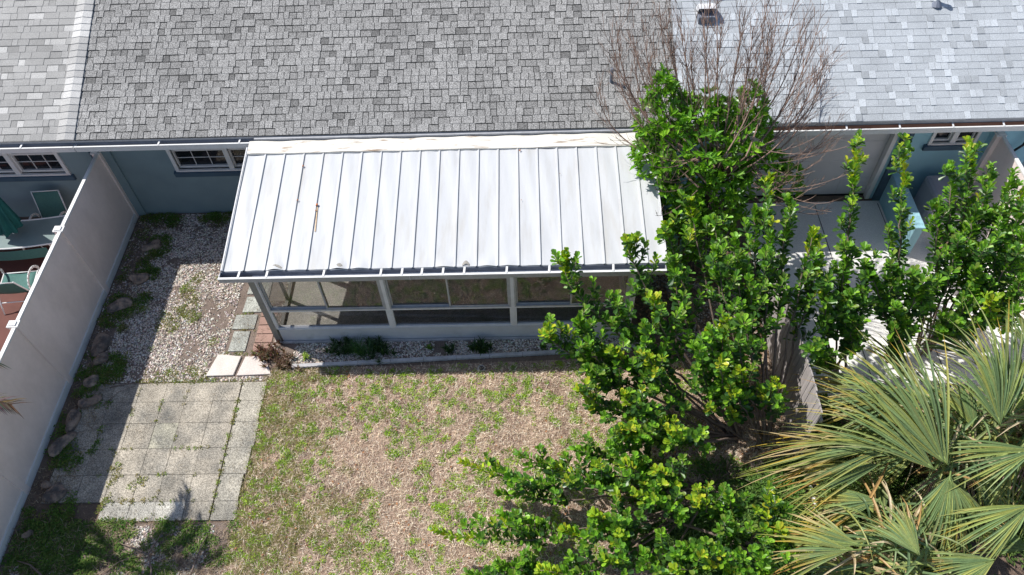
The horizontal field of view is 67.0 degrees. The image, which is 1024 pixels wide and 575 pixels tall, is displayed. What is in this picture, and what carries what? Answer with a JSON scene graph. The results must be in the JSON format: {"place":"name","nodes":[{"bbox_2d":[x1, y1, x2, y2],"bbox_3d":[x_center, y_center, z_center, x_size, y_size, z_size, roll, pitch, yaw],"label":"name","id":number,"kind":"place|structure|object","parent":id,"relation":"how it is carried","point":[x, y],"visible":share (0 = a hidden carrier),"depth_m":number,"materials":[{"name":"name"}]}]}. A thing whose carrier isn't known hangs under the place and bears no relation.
{"place":"outdoors","nodes":[
{"label":"outdoors","id":0,"kind":"place"},
{"bbox_2d":[0,219,51,351],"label":"neighbor patio floor","id":1,"kind":"structure","parent":0,"point":[12,310],"depth_m":15.31,"materials":[{"name":"red paint"}]},
{"bbox_2d":[0,198,24,249],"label":"patio umbrella","id":2,"kind":"object","parent":1,"relation":"on","point":[10,220],"visible":0.94,"depth_m":14.93,"materials":[{"name":"green fabric"}]},
{"bbox_2d":[0,358,27,415],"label":"feather palm","id":3,"kind":"object","parent":1,"relation":"on","point":[7,406],"visible":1,"depth_m":10.32,"materials":[{"name":"plant"}]},
{"bbox_2d":[0,265,39,314],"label":"patio chair","id":4,"kind":"object","parent":1,"relation":"on","point":[13,283],"visible":0.86,"depth_m":14.97,"materials":[{"name":"green fabric"}]},
{"bbox_2d":[0,215,64,260],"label":"patio table","id":5,"kind":"object","parent":1,"relation":"on","point":[34,232],"visible":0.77,"depth_m":15.26,"materials":[{"name":"glass"}]},
{"bbox_2d":[29,190,66,247],"bbox_3d":[-9.450,-1.381,15.868,0.616,0.980,0.779,-4,52,-1],"label":"patio chair","id":6,"kind":"object","parent":1,"relation":"on","point":[49,203],"visible":0.43,"depth_m":15.86,"materials":[{"name":"green fabric"}]},
{"bbox_2d":[0,0,94,216],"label":"house","id":7,"kind":"structure","parent":0,"point":[43,48],"depth_m":14.78,"materials":[{"name":"blue paint"}]},
{"bbox_2d":[0,152,76,181],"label":"window","id":8,"kind":"structure","parent":7,"relation":"in","point":[10,164],"depth_m":15.58,"materials":[{"name":"white plastic"}]},
{"bbox_2d":[41,382,266,521],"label":"patio","id":9,"kind":"structure","parent":0,"point":[193,421],"depth_m":13.14,"materials":[{"name":"grey concrete"}]},
{"bbox_2d":[42,482,66,502],"bbox_3d":[-7.510,3.396,12.695,0.331,0.204,0.372,38,62,27],"label":"rock","id":10,"kind":"object","parent":9,"relation":"on","point":[57,491],"visible":1,"depth_m":12.62,"materials":[{"name":"grey stone"}]},
{"bbox_2d":[78,395,101,408],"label":"rock","id":11,"kind":"object","parent":9,"relation":"on","point":[88,402],"visible":1,"depth_m":13.67,"materials":[{"name":"grey stone"}]},
{"bbox_2d":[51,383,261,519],"bbox_3d":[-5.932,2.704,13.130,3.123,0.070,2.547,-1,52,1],"label":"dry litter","id":12,"kind":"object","parent":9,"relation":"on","point":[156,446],"visible":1,"depth_m":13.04,"materials":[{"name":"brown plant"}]},
{"bbox_2d":[88,383,263,522],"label":"paver weeds","id":13,"kind":"object","parent":9,"relation":"on","point":[158,474],"visible":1,"depth_m":12.82,"materials":[{"name":"green plant"}]},
{"bbox_2d":[0,214,636,574],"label":"gravel base","id":14,"kind":"object","parent":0,"point":[275,300],"visible":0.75,"depth_m":14.57,"materials":[{"name":"grey gravel"}]},
{"bbox_2d":[21,529,33,538],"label":"rock","id":15,"kind":"object","parent":14,"relation":"on","point":[27,534],"visible":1,"depth_m":12.24,"materials":[{"name":"grey stone"}]},
{"bbox_2d":[16,215,166,530],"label":"dry litter","id":16,"kind":"object","parent":14,"relation":"on","point":[131,295],"visible":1,"depth_m":14.45,"materials":[{"name":"brown plant"}]},
{"bbox_2d":[83,375,99,387],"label":"rock","id":17,"kind":"object","parent":14,"relation":"on","point":[89,382],"visible":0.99,"depth_m":13.93,"materials":[{"name":"grey stone"}]},
{"bbox_2d":[92,352,108,365],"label":"rock","id":18,"kind":"object","parent":14,"relation":"on","point":[101,358],"visible":1,"depth_m":14.22,"materials":[{"name":"grey stone"}]},
{"bbox_2d":[91,333,112,356],"bbox_3d":[-7.680,1.097,14.469,0.345,0.202,0.555,-1,52,1],"label":"rock","id":19,"kind":"object","parent":14,"relation":"on","point":[101,342],"visible":0.98,"depth_m":14.43,"materials":[{"name":"grey stone"}]},
{"bbox_2d":[7,524,213,574],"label":"gravel","id":20,"kind":"structure","parent":14,"relation":"on","point":[135,539],"depth_m":12.10,"materials":[{"name":"grey gravel"}]},
{"bbox_2d":[17,561,41,574],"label":"fallen branch","id":21,"kind":"object","parent":20,"relation":"on","point":[35,569],"visible":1,"depth_m":11.90,"materials":[{"name":"grey wood"}]},
{"bbox_2d":[120,532,162,574],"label":"fallen branch","id":22,"kind":"object","parent":20,"relation":"on","point":[148,553],"visible":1,"depth_m":12.00,"materials":[{"name":"grey wood"}]},
{"bbox_2d":[189,535,207,574],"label":"fallen branch","id":23,"kind":"object","parent":20,"relation":"on","point":[197,556],"visible":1,"depth_m":11.93,"materials":[{"name":"grey wood"}]},
{"bbox_2d":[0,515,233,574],"bbox_3d":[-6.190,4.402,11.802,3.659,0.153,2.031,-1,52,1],"label":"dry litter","id":24,"kind":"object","parent":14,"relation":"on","point":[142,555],"visible":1,"depth_m":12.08,"materials":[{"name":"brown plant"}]},
{"bbox_2d":[106,297,133,312],"bbox_3d":[-7.611,0.339,15.050,0.504,0.205,0.291,-20,54,-13],"label":"rock","id":25,"kind":"object","parent":14,"relation":"on","point":[119,304],"visible":1,"depth_m":14.97,"materials":[{"name":"grey stone"}]},
{"bbox_2d":[0,515,240,574],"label":"ground cover","id":26,"kind":"object","parent":14,"relation":"on","point":[32,524],"visible":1,"depth_m":12.13,"materials":[{"name":"green plant"}]},
{"bbox_2d":[21,211,231,536],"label":"weeds","id":27,"kind":"object","parent":14,"relation":"on","point":[107,371],"visible":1,"depth_m":14.18,"materials":[{"name":"green plant"}]},
{"bbox_2d":[128,272,148,284],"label":"rock","id":28,"kind":"object","parent":14,"relation":"on","point":[138,278],"visible":1,"depth_m":15.37,"materials":[{"name":"grey stone"}]},
{"bbox_2d":[141,239,161,251],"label":"rock","id":29,"kind":"object","parent":14,"relation":"on","point":[155,244],"visible":0.99,"depth_m":15.89,"materials":[{"name":"grey stone"}]},
{"bbox_2d":[77,213,288,382],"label":"gravel","id":30,"kind":"structure","parent":14,"relation":"on","point":[219,334],"depth_m":14.98,"materials":[{"name":"grey gravel"}]},
{"bbox_2d":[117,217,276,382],"bbox_3d":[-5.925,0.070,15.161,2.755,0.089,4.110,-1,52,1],"label":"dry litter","id":31,"kind":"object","parent":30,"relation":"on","point":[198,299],"visible":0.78,"depth_m":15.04,"materials":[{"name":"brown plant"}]},
{"bbox_2d":[135,271,279,384],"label":"gravel weeds","id":32,"kind":"object","parent":14,"relation":"on","point":[173,328],"visible":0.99,"depth_m":14.72,"materials":[{"name":"green plant"}]},
{"bbox_2d":[206,354,241,376],"bbox_3d":[-5.259,1.423,14.150,0.558,0.045,0.459,-1,52,1],"label":"stepping stone","id":33,"kind":"object","parent":14,"relation":"on","point":[224,365],"visible":1,"depth_m":14.12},
{"bbox_2d":[228,331,250,351],"bbox_3d":[-5.095,1.008,14.473,0.330,0.030,0.450,-1,52,1],"label":"stepping stone","id":34,"kind":"object","parent":14,"relation":"on","point":[237,346],"visible":1,"depth_m":14.45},
{"bbox_2d":[232,315,257,329],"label":"stepping stone","id":35,"kind":"object","parent":14,"relation":"on","point":[241,322],"visible":1,"depth_m":14.72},
{"bbox_2d":[243,297,261,312],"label":"stepping stone","id":36,"kind":"object","parent":14,"relation":"on","point":[250,305],"visible":0.51,"depth_m":14.95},
{"bbox_2d":[237,356,270,375],"bbox_3d":[-4.670,1.431,14.122,0.616,0.045,0.410,-1,52,1],"label":"stepping stone","id":37,"kind":"object","parent":14,"relation":"on","point":[250,366],"visible":1,"depth_m":14.07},
{"bbox_2d":[247,282,269,293],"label":"stepping stone","id":38,"kind":"object","parent":14,"relation":"on","point":[265,285],"visible":0.2,"depth_m":15.22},
{"bbox_2d":[253,343,270,351],"bbox_3d":[-4.655,1.111,14.379,0.310,0.028,0.190,-1,52,1],"label":"paving brick","id":39,"kind":"object","parent":14,"relation":"on","point":[255,344],"visible":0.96,"depth_m":14.38,"materials":[{"name":"red brick"}]},
{"bbox_2d":[259,317,267,324],"bbox_3d":[-4.656,0.636,14.745,0.310,0.028,0.190,-1,52,1],"label":"paving brick","id":40,"kind":"object","parent":14,"relation":"on","point":[262,321],"visible":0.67,"depth_m":14.72,"materials":[{"name":"brick"}]},
{"bbox_2d":[255,334,272,342],"bbox_3d":[-4.641,0.955,14.499,0.320,0.028,0.185,-1,52,1],"label":"paving brick","id":41,"kind":"object","parent":14,"relation":"on","point":[266,338],"visible":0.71,"depth_m":14.48,"materials":[{"name":"red brick"}]},
{"bbox_2d":[257,325,271,333],"bbox_3d":[-4.641,0.796,14.621,0.320,0.028,0.185,-1,52,1],"label":"paving brick","id":42,"kind":"object","parent":14,"relation":"on","point":[261,330],"visible":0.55,"depth_m":14.60,"materials":[{"name":"red brick"}]},
{"bbox_2d":[250,339,285,367],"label":"red leafed plant","id":43,"kind":"object","parent":14,"relation":"on","point":[261,351],"visible":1,"depth_m":14.20,"materials":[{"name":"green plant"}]},
{"bbox_2d":[267,351,302,370],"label":"red leafed plant","id":44,"kind":"object","parent":14,"relation":"on","point":[282,362],"visible":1,"depth_m":14.06,"materials":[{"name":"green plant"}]},
{"bbox_2d":[291,336,637,363],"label":"gravel","id":45,"kind":"structure","parent":14,"relation":"on","point":[418,343],"depth_m":14.23,"materials":[{"name":"grey gravel"}]},
{"bbox_2d":[321,336,356,357],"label":"bedding plant","id":46,"kind":"object","parent":45,"relation":"on","point":[345,349],"visible":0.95,"depth_m":14.20,"materials":[{"name":"green plant"}]},
{"bbox_2d":[347,335,371,360],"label":"bedding plant","id":47,"kind":"object","parent":45,"relation":"on","point":[359,349],"visible":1,"depth_m":14.10,"materials":[{"name":"green plant"}]},
{"bbox_2d":[362,335,397,364],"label":"bedding plant","id":48,"kind":"object","parent":45,"relation":"on","point":[381,347],"visible":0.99,"depth_m":14.17,"materials":[{"name":"green plant"}]},
{"bbox_2d":[440,341,455,354],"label":"bedding plant","id":49,"kind":"object","parent":45,"relation":"on","point":[447,349],"visible":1,"depth_m":14.13,"materials":[{"name":"green plant"}]},
{"bbox_2d":[464,336,493,355],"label":"bedding plant","id":50,"kind":"object","parent":45,"relation":"on","point":[480,346],"visible":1,"depth_m":14.12,"materials":[{"name":"green plant"}]},
{"bbox_2d":[73,0,679,215],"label":"house","id":51,"kind":"structure","parent":0,"point":[183,103],"depth_m":14.51,"materials":[{"name":"blue paint"}]},
{"bbox_2d":[165,148,245,176],"bbox_3d":[-5.610,-2.659,15.195,2.390,1.172,0.175,-1,52,1],"label":"window","id":52,"kind":"structure","parent":51,"relation":"in","point":[187,160],"depth_m":15.46,"materials":[{"name":"white plastic"}]},
{"bbox_2d":[0,195,913,573],"bbox_3d":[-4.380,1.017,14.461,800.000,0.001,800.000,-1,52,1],"label":"ground","id":53,"kind":"structure","parent":0,"point":[80,509],"depth_m":13.81,"materials":[{"name":"soil"}]},
{"bbox_2d":[40,481,52,488],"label":"rock","id":54,"kind":"object","parent":53,"relation":"on","point":[46,485],"visible":0.89,"depth_m":12.74,"materials":[{"name":"grey stone"}]},
{"bbox_2d":[48,431,77,456],"bbox_3d":[-7.697,2.665,13.262,0.230,0.204,0.554,23,57,19],"label":"rock","id":55,"kind":"object","parent":53,"relation":"on","point":[55,448],"visible":0.99,"depth_m":13.19,"materials":[{"name":"grey stone"}]},
{"bbox_2d":[0,151,138,562],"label":"vinyl fence","id":56,"kind":"object","parent":53,"relation":"on","point":[51,327],"visible":0.87,"depth_m":13.63,"materials":[{"name":"white plastic"}]},
{"bbox_2d":[65,409,81,433],"bbox_3d":[-7.664,2.341,13.511,0.251,0.203,0.487,-1,52,1],"label":"rock","id":57,"kind":"object","parent":53,"relation":"on","point":[73,418],"visible":0.99,"depth_m":13.46,"materials":[{"name":"grey stone"}]},
{"bbox_2d":[291,362,324,368],"bbox_3d":[-3.704,1.420,14.070,0.597,0.065,0.063,-3,52,0],"label":"garden edging","id":58,"kind":"object","parent":53,"relation":"on","point":[309,365],"visible":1,"depth_m":14.05,"materials":[{"name":"grey concrete"}]},
{"bbox_2d":[324,361,357,366],"bbox_3d":[-3.104,1.388,14.072,0.597,0.065,0.063,-3,52,0],"label":"garden edging","id":59,"kind":"object","parent":53,"relation":"on","point":[341,363],"visible":1,"depth_m":14.05,"materials":[{"name":"grey concrete"}]},
{"bbox_2d":[357,359,390,364],"bbox_3d":[-2.504,1.356,14.075,0.597,0.065,0.063,-3,52,0],"label":"garden edging","id":60,"kind":"object","parent":53,"relation":"on","point":[371,362],"visible":1,"depth_m":14.06,"materials":[{"name":"grey concrete"}]},
{"bbox_2d":[391,357,423,363],"bbox_3d":[-1.905,1.324,14.077,0.597,0.065,0.063,-3,52,0],"label":"garden edging","id":61,"kind":"object","parent":53,"relation":"on","point":[407,360],"visible":1,"depth_m":14.06,"materials":[{"name":"grey concrete"}]},
{"bbox_2d":[424,355,456,361],"bbox_3d":[-1.305,1.292,14.080,0.597,0.065,0.063,-3,52,0],"label":"garden edging","id":62,"kind":"object","parent":53,"relation":"on","point":[441,358],"visible":1,"depth_m":14.06,"materials":[{"name":"grey concrete"}]},
{"bbox_2d":[217,132,666,343],"bbox_3d":[-1.136,-1.077,14.411,7.437,2.519,3.452,-1,52,1],"label":"porch","id":63,"kind":"object","parent":53,"relation":"on","point":[458,238],"visible":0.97,"depth_m":13.57,"materials":[{"name":"metal"}]},
{"bbox_2d":[256,280,386,311],"bbox_3d":[-3.252,0.111,13.320,2.080,0.858,0.080,-1,52,1],"label":"sliding window","id":64,"kind":"structure","parent":63,"relation":"in","point":[352,307],"depth_m":13.60,"materials":[{"name":"metal"}]},
{"bbox_2d":[270,309,390,328],"bbox_3d":[-3.232,0.545,13.877,2.080,0.550,0.068,-1,52,1],"label":"lower window","id":65,"kind":"structure","parent":63,"relation":"in","point":[272,312],"depth_m":14.06,"materials":[{"name":"white metal"}]},
{"bbox_2d":[383,277,510,308],"bbox_3d":[-1.088,0.070,13.272,2.130,0.858,0.080,-1,52,1],"label":"sliding window","id":66,"kind":"structure","parent":63,"relation":"in","point":[439,305],"depth_m":13.55,"materials":[{"name":"glass"}]},
{"bbox_2d":[390,307,511,326],"bbox_3d":[-1.068,0.503,13.829,2.130,0.550,0.068,-1,52,1],"label":"lower window","id":67,"kind":"structure","parent":63,"relation":"in","point":[396,324],"depth_m":14.01,"materials":[{"name":"glass"}]},
{"bbox_2d":[515,305,626,324],"bbox_3d":[1.041,0.463,13.782,1.970,0.550,0.068,-1,52,1],"label":"lower window","id":68,"kind":"structure","parent":63,"relation":"in","point":[540,321],"depth_m":13.97,"materials":[{"name":"glass"}]},
{"bbox_2d":[513,275,631,306],"bbox_3d":[1.021,0.029,13.225,1.970,0.858,0.080,-1,52,1],"label":"sliding window","id":69,"kind":"structure","parent":63,"relation":"in","point":[546,303],"depth_m":13.53,"materials":[{"name":"metal"}]},
{"bbox_2d":[457,353,489,359],"bbox_3d":[-0.705,1.260,14.082,0.597,0.065,0.063,-3,52,0],"label":"garden edging","id":70,"kind":"object","parent":53,"relation":"on","point":[471,356],"visible":1,"depth_m":14.06,"materials":[{"name":"grey concrete"}]},
{"bbox_2d":[490,352,522,357],"bbox_3d":[-0.106,1.228,14.085,0.597,0.065,0.063,-3,52,0],"label":"garden edging","id":71,"kind":"object","parent":53,"relation":"on","point":[507,354],"visible":1,"depth_m":14.06,"materials":[{"name":"grey concrete"}]},
{"bbox_2d":[523,350,555,355],"bbox_3d":[0.494,1.195,14.087,0.597,0.065,0.063,-3,52,0],"label":"garden edging","id":72,"kind":"object","parent":53,"relation":"on","point":[538,353],"visible":0.98,"depth_m":14.07,"materials":[{"name":"grey concrete"}]},
{"bbox_2d":[759,254,822,455],"bbox_3d":[4.691,1.092,13.044,0.165,1.598,3.165,-1,52,1],"label":"wooden fence","id":73,"kind":"object","parent":53,"relation":"on","point":[808,388],"visible":0.52,"depth_m":12.60,"materials":[{"name":"grey wood"}]},
{"bbox_2d":[670,0,1023,200],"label":"house","id":74,"kind":"structure","parent":53,"relation":"on","point":[936,84],"depth_m":14.32,"materials":[{"name":"teal paint"}]},
{"bbox_2d":[696,3,715,23],"bbox_3d":[3.637,-5.159,14.540,0.320,0.330,0.340,-1,52,1],"label":"roof vent","id":75,"kind":"object","parent":74,"relation":"on","point":[698,7],"visible":0.74,"depth_m":14.48,"materials":[{"name":"white metal"}]},
{"bbox_2d":[704,134,890,197],"bbox_3d":[5.709,-2.571,15.523,3.460,2.084,0.050,-1,52,1],"label":"garage door","id":76,"kind":"structure","parent":74,"relation":"in","point":[829,165],"depth_m":15.58,"materials":[{"name":"white paint"}]},
{"bbox_2d":[932,0,941,7],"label":"vent stack","id":77,"kind":"object","parent":74,"relation":"on","point":[936,3],"visible":1,"depth_m":14.46,"materials":[{"name":"white metal"}]},
{"bbox_2d":[922,132,981,150],"bbox_3d":[8.512,-2.974,14.822,1.030,0.806,0.175,-1,52,1],"label":"window","id":78,"kind":"structure","parent":74,"relation":"in","point":[952,137],"depth_m":14.99,"materials":[{"name":"white plastic"}]},
{"bbox_2d":[216,353,811,574],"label":"lawn","id":79,"kind":"structure","parent":0,"point":[370,444],"depth_m":12.91,"materials":[{"name":"green plant"}]},
{"bbox_2d":[234,371,780,574],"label":"fallen leaves","id":80,"kind":"object","parent":79,"relation":"on","point":[432,465],"visible":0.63,"depth_m":12.81,"materials":[{"name":"brown plant"}]},
{"bbox_2d":[427,421,713,574],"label":"leafy shrub","id":81,"kind":"object","parent":79,"relation":"on","point":[655,481],"visible":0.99,"depth_m":11.34,"materials":[{"name":"green plant"}]},
{"bbox_2d":[538,189,759,457],"bbox_3d":[2.299,1.017,12.163,3.334,3.269,3.289,-23,55,-15],"label":"leafy shrub","id":82,"kind":"object","parent":79,"relation":"on","point":[660,426],"visible":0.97,"depth_m":11.88,"materials":[{"name":"green plant"}]},
{"bbox_2d":[652,515,712,549],"bbox_3d":[2.563,3.864,11.691,0.967,0.486,0.994,-16,53,-10],"label":"grass clump","id":83,"kind":"object","parent":79,"relation":"on","point":[677,535],"visible":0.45,"depth_m":11.79,"materials":[{"name":"green plant"}]},
{"bbox_2d":[649,513,749,553],"bbox_3d":[2.916,3.691,11.607,1.781,0.239,0.073,20,56,16],"label":"fallen branch","id":84,"kind":"object","parent":79,"relation":"on","point":[703,530],"visible":0.39,"depth_m":11.59,"materials":[{"name":"brown wood"}]},
{"bbox_2d":[634,212,811,546],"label":"leaf litter","id":85,"kind":"object","parent":79,"relation":"on","point":[649,316],"visible":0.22,"depth_m":13.60,"materials":[{"name":"plant"}]},
{"bbox_2d":[699,456,749,494],"bbox_3d":[3.395,3.022,12.359,0.847,0.405,0.837,25,57,20],"label":"grass clump","id":86,"kind":"object","parent":79,"relation":"on","point":[729,467],"visible":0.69,"depth_m":12.43,"materials":[{"name":"plant"}]},
{"bbox_2d":[620,454,830,574],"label":"undergrowth","id":87,"kind":"object","parent":79,"relation":"on","point":[756,487],"visible":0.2,"depth_m":12.30,"materials":[{"name":"green plant"}]},
{"bbox_2d":[650,462,694,484],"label":"fallen branch","id":88,"kind":"object","parent":87,"relation":"on","point":[691,481],"visible":0.23,"depth_m":12.18,"materials":[{"name":"brown wood"}]},
{"bbox_2d":[665,480,812,574],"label":"leafy shrub","id":89,"kind":"object","parent":79,"relation":"on","point":[726,559],"visible":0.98,"depth_m":10.94,"materials":[{"name":"green plant"}]},
{"bbox_2d":[705,171,837,447],"bbox_3d":[3.885,0.509,12.359,2.035,3.472,3.151,25,57,20],"label":"leafy shrub","id":90,"kind":"object","parent":79,"relation":"on","point":[769,397],"visible":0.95,"depth_m":11.92,"materials":[{"name":"green plant"}]},
{"bbox_2d":[636,230,755,357],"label":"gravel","id":91,"kind":"structure","parent":0,"point":[656,278],"depth_m":14.73,"materials":[{"name":"grey gravel"}]},
{"bbox_2d":[635,204,761,356],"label":"planting bed soil","id":92,"kind":"structure","parent":0,"point":[669,303],"depth_m":14.76,"materials":[{"name":"soil"}]},
{"bbox_2d":[626,62,806,267],"bbox_3d":[3.567,-1.924,13.783,3.179,4.179,2.194,-1,52,1],"label":"evergreen bush","id":93,"kind":"object","parent":92,"relation":"on","point":[731,194],"visible":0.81,"depth_m":12.91,"materials":[{"name":"green plant"}]},
{"bbox_2d":[582,0,862,247],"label":"bare tree","id":94,"kind":"object","parent":92,"relation":"on","point":[763,68],"visible":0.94,"depth_m":12.66,"materials":[{"name":"brown plant"}]},
{"bbox_2d":[742,201,1023,573],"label":"patio","id":95,"kind":"structure","parent":0,"point":[870,224],"depth_m":15.19,"materials":[{"name":"concrete"}]},
{"bbox_2d":[799,129,878,374],"bbox_3d":[5.479,-0.112,12.771,1.215,3.478,3.529,15,54,13],"label":"leafy shrub","id":96,"kind":"object","parent":95,"relation":"on","point":[843,314],"visible":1,"depth_m":12.09,"materials":[{"name":"green plant"}]},
{"bbox_2d":[854,132,937,367],"bbox_3d":[6.414,-0.340,12.886,1.606,3.514,2.970,22,56,18],"label":"leafy shrub","id":97,"kind":"object","parent":95,"relation":"on","point":[898,318],"visible":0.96,"depth_m":12.08,"materials":[{"name":"green plant"}]},
{"bbox_2d":[879,173,925,254],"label":"wall","id":98,"kind":"structure","parent":95,"relation":"on","point":[912,236],"depth_m":15.28,"materials":[{"name":"teal paint"}]},
{"bbox_2d":[793,203,1023,570],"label":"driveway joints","id":99,"kind":"object","parent":95,"relation":"on","point":[902,302],"visible":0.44,"depth_m":15.03,"materials":[{"name":"grey concrete"}]},
{"bbox_2d":[913,175,969,228],"bbox_3d":[8.546,-1.682,15.464,0.700,0.920,0.740,-1,52,1],"label":"storage bin","id":100,"kind":"object","parent":95,"relation":"on","point":[931,188],"visible":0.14,"depth_m":15.26,"materials":[{"name":"grey plastic"}]},
{"bbox_2d":[906,135,1023,355],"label":"leafy shrub","id":101,"kind":"object","parent":95,"relation":"on","point":[963,249],"visible":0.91,"depth_m":12.02,"materials":[{"name":"green plant"}]},
{"bbox_2d":[932,185,1023,341],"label":"leafy shrub","id":102,"kind":"object","parent":95,"relation":"on","point":[994,304],"visible":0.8,"depth_m":11.99,"materials":[{"name":"green plant"}]},
{"bbox_2d":[967,131,1023,317],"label":"vinyl fence","id":103,"kind":"object","parent":95,"relation":"on","point":[1000,150],"visible":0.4,"depth_m":14.71,"materials":[{"name":"white plastic"}]},
{"bbox_2d":[803,393,1023,574],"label":"planting strip soil","id":104,"kind":"structure","parent":0,"point":[1001,565],"depth_m":11.78,"materials":[{"name":"brown soil"}]},
{"bbox_2d":[726,318,1023,570],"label":"fan palm","id":105,"kind":"object","parent":104,"relation":"on","point":[904,445],"visible":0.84,"depth_m":11.34,"materials":[{"name":"green plant"}]},
{"bbox_2d":[755,457,994,574],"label":"fan palm","id":106,"kind":"object","parent":104,"relation":"on","point":[894,550],"visible":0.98,"depth_m":10.66,"materials":[{"name":"green plant"}]},
{"bbox_2d":[801,393,1023,574],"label":"undergrowth","id":107,"kind":"object","parent":104,"relation":"on","point":[913,476],"visible":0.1,"depth_m":12.32,"materials":[{"name":"green plant"}]},
{"bbox_2d":[907,291,1023,558],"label":"fan palm","id":108,"kind":"object","parent":104,"relation":"on","point":[1005,389],"visible":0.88,"depth_m":10.98,"materials":[{"name":"green plant"}]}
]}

